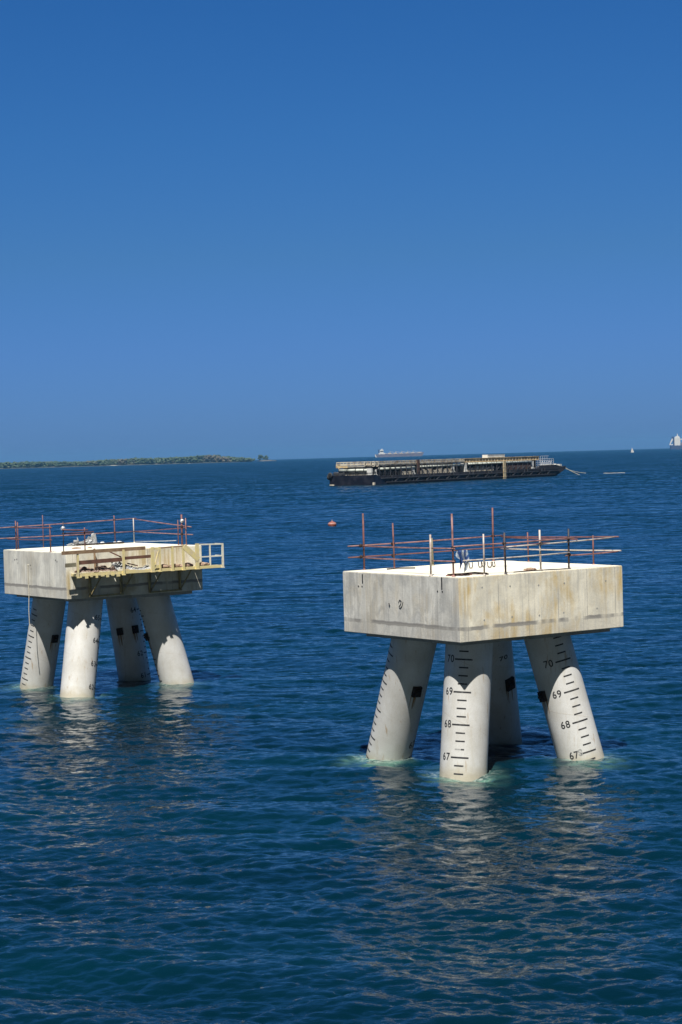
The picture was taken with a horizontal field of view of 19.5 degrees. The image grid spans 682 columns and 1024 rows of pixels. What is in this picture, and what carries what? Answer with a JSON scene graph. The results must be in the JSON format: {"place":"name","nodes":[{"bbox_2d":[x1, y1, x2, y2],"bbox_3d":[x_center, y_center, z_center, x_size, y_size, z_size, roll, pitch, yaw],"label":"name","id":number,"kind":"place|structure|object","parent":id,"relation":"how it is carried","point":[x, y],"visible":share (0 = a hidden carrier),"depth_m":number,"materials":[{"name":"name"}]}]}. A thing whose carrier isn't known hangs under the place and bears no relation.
{"place":"outdoors","nodes":[
{"label":"outdoors","id":0,"kind":"place"},
{"bbox_2d":[0,461,250,468],"bbox_3d":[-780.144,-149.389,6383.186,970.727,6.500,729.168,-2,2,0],"label":"island","id":1,"kind":"structure","parent":0,"point":[115,465],"depth_m":6236.86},
{"bbox_2d":[0,454,254,467],"bbox_3d":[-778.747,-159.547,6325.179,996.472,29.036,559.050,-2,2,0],"label":"wood","id":2,"kind":"object","parent":1,"relation":"on","point":[193,459],"visible":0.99,"depth_m":6304.52,"materials":[{"name":"green plant"}]},
{"bbox_2d":[0,448,681,1023],"bbox_3d":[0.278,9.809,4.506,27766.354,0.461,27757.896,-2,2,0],"label":"sea","id":3,"kind":"structure","parent":0,"point":[242,828],"depth_m":58.46,"materials":[{"name":"liquid"}]},
{"bbox_2d":[3,543,202,697],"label":"mooring dolphin","id":4,"kind":"object","parent":3,"relation":"in","point":[54,585],"visible":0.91,"depth_m":87.33,"materials":[{"name":"concrete"}]},
{"bbox_2d":[27,564,29,626],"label":"rope","id":5,"kind":"object","parent":4,"relation":"hanging from","point":[28,593],"visible":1,"depth_m":86.81,"materials":[{"name":"white fabric"}]},
{"bbox_2d":[67,533,96,545],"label":"plastic sheet","id":6,"kind":"object","parent":4,"relation":"on","point":[91,539],"visible":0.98,"depth_m":91.05,"materials":[{"name":"white plastic"}]},
{"bbox_2d":[0,515,192,551],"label":"scaffold railing","id":7,"kind":"object","parent":4,"relation":"on","point":[16,537],"visible":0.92,"depth_m":89.09,"materials":[{"name":"metal"}]},
{"bbox_2d":[76,542,123,545],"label":"steel bar","id":8,"kind":"object","parent":4,"relation":"on","point":[99,543],"visible":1,"depth_m":91.14,"materials":[{"name":"grey metal"}]},
{"bbox_2d":[71,543,224,596],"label":"work platform","id":9,"kind":"structure","parent":4,"relation":"attached to","point":[189,551],"depth_m":85.72,"materials":[{"name":"beige paint"}]},
{"bbox_2d":[65,563,75,567],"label":"timber board","id":10,"kind":"object","parent":9,"relation":"attached to","point":[70,565],"visible":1,"depth_m":83.27,"materials":[{"name":"beige wood"}]},
{"bbox_2d":[74,565,115,572],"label":"tarpaulin","id":11,"kind":"object","parent":9,"relation":"on","point":[98,568],"visible":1,"depth_m":84.17,"materials":[{"name":"plastic"}]},
{"bbox_2d":[79,557,121,564],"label":"timber board","id":12,"kind":"object","parent":9,"relation":"attached to","point":[95,561],"visible":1,"depth_m":84.08,"materials":[{"name":"wood"}]},
{"bbox_2d":[61,546,145,554],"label":"timber board","id":13,"kind":"object","parent":9,"relation":"attached to","point":[101,550],"visible":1,"depth_m":84.04,"materials":[{"name":"brown wood"}]},
{"bbox_2d":[111,562,149,569],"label":"plastic sheet","id":14,"kind":"object","parent":9,"relation":"on","point":[118,565],"visible":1,"depth_m":84.98,"materials":[{"name":"white plastic"}]},
{"bbox_2d":[125,555,150,559],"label":"timber board","id":15,"kind":"object","parent":9,"relation":"attached to","point":[137,557],"visible":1,"depth_m":85.11,"materials":[{"name":"brown wood"}]},
{"bbox_2d":[156,564,168,568],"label":"sack","id":16,"kind":"object","parent":9,"relation":"on","point":[164,566],"visible":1,"depth_m":86.07,"materials":[{"name":"beige fabric"}]},
{"bbox_2d":[169,564,181,567],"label":"sack","id":17,"kind":"object","parent":9,"relation":"on","point":[177,565],"visible":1,"depth_m":86.40,"materials":[{"name":"beige fabric"}]},
{"bbox_2d":[185,562,192,566],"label":"sack","id":18,"kind":"object","parent":9,"relation":"on","point":[187,564],"visible":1,"depth_m":86.74,"materials":[{"name":"fabric"}]},
{"bbox_2d":[199,561,209,565],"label":"sack","id":19,"kind":"object","parent":9,"relation":"on","point":[202,563],"visible":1,"depth_m":87.20,"materials":[{"name":"beige fabric"}]},
{"bbox_2d":[328,521,335,525],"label":"mooring buoy","id":20,"kind":"object","parent":3,"relation":"on","point":[331,523],"visible":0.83,"depth_m":283.70,"materials":[{"name":"orange plastic"}]},
{"bbox_2d":[375,450,423,456],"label":"tanker","id":21,"kind":"object","parent":3,"relation":"on","point":[401,454],"visible":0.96,"depth_m":8976.51,"materials":[{"name":"white paint"}]},
{"bbox_2d":[327,456,565,485],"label":"barge","id":22,"kind":"object","parent":3,"relation":"on","point":[372,476],"visible":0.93,"depth_m":697.75,"materials":[{"name":"black paint"}]},
{"bbox_2d":[338,469,366,472],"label":"pipe","id":23,"kind":"object","parent":22,"relation":"on","point":[352,470],"visible":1,"depth_m":666.51,"materials":[{"name":"metal"}]},
{"bbox_2d":[376,466,414,470],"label":"pipe","id":24,"kind":"object","parent":22,"relation":"on","point":[393,468],"visible":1,"depth_m":673.27,"materials":[{"name":"metal"}]},
{"bbox_2d":[336,458,464,473],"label":"steel truss","id":25,"kind":"object","parent":22,"relation":"on","point":[389,463],"visible":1,"depth_m":672.28,"materials":[{"name":"metal"}]},
{"bbox_2d":[420,464,463,467],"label":"pipe","id":26,"kind":"object","parent":22,"relation":"on","point":[440,465],"visible":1,"depth_m":699.02,"materials":[{"name":"metal"}]},
{"bbox_2d":[459,456,538,469],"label":"box girder","id":27,"kind":"object","parent":22,"relation":"on","point":[501,459],"visible":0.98,"depth_m":734.22,"materials":[{"name":"beige metal"}]},
{"bbox_2d":[467,461,531,464],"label":"pipe","id":28,"kind":"object","parent":22,"relation":"on","point":[481,463],"visible":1,"depth_m":729.05,"materials":[{"name":"metal"}]},
{"bbox_2d":[343,560,622,781],"bbox_3d":[4.576,7.162,65.177,8.026,10.723,8.619,-2,2,-27],"label":"mooring dolphin","id":29,"kind":"object","parent":3,"relation":"in","point":[476,624],"visible":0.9,"depth_m":62.80,"materials":[{"name":"concrete"}]},
{"bbox_2d":[387,567,414,569],"bbox_3d":[1.970,1.844,64.989,0.968,0.064,0.051,-2,2,-14],"label":"steel bar","id":30,"kind":"object","parent":29,"relation":"on","point":[402,568],"visible":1,"depth_m":64.99,"materials":[{"name":"beige metal"}]},
{"bbox_2d":[448,573,488,574],"bbox_3d":[3.909,1.901,60.825,1.250,0.074,0.149,-1,2,5],"label":"steel bar","id":31,"kind":"object","parent":29,"relation":"on","point":[469,573],"visible":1,"depth_m":60.81,"materials":[{"name":"metal"}]},
{"bbox_2d":[347,508,620,576],"bbox_3d":[4.451,0.865,64.348,6.789,1.925,6.501,-3,2,-35],"label":"scaffold railing","id":32,"kind":"object","parent":29,"relation":"on","point":[504,543],"visible":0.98,"depth_m":63.35,"materials":[{"name":"metal"}]},
{"bbox_2d":[456,550,468,571],"bbox_3d":[3.699,1.509,60.266,0.439,0.700,0.068,-2,2,-24],"label":"rag","id":33,"kind":"object","parent":32,"relation":"hanging from","point":[461,555],"visible":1,"depth_m":60.27,"materials":[{"name":"white fabric"}]},
{"bbox_2d":[514,568,567,572],"bbox_3d":[6.240,1.819,61.939,2.031,0.042,0.030,-3,2,-29],"label":"steel bar","id":34,"kind":"object","parent":29,"relation":"on","point":[541,570],"visible":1,"depth_m":61.95,"materials":[{"name":"metal"}]},
{"bbox_2d":[669,434,681,448],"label":"cargo ship","id":35,"kind":"object","parent":3,"relation":"on","point":[676,442],"visible":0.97,"depth_m":7870.66,"materials":[{"name":"white paint"}]},
{"bbox_2d":[0,0,681,462],"label":"sky","id":36,"kind":"structure","parent":0,"point":[276,229],"materials":[{"name":"blue"}]},
{"bbox_2d":[482,454,504,457],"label":"cargo container","id":37,"kind":"object","parent":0,"point":[493,455],"visible":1,"depth_m":728.19,"materials":[{"name":"white metal"}]}
]}

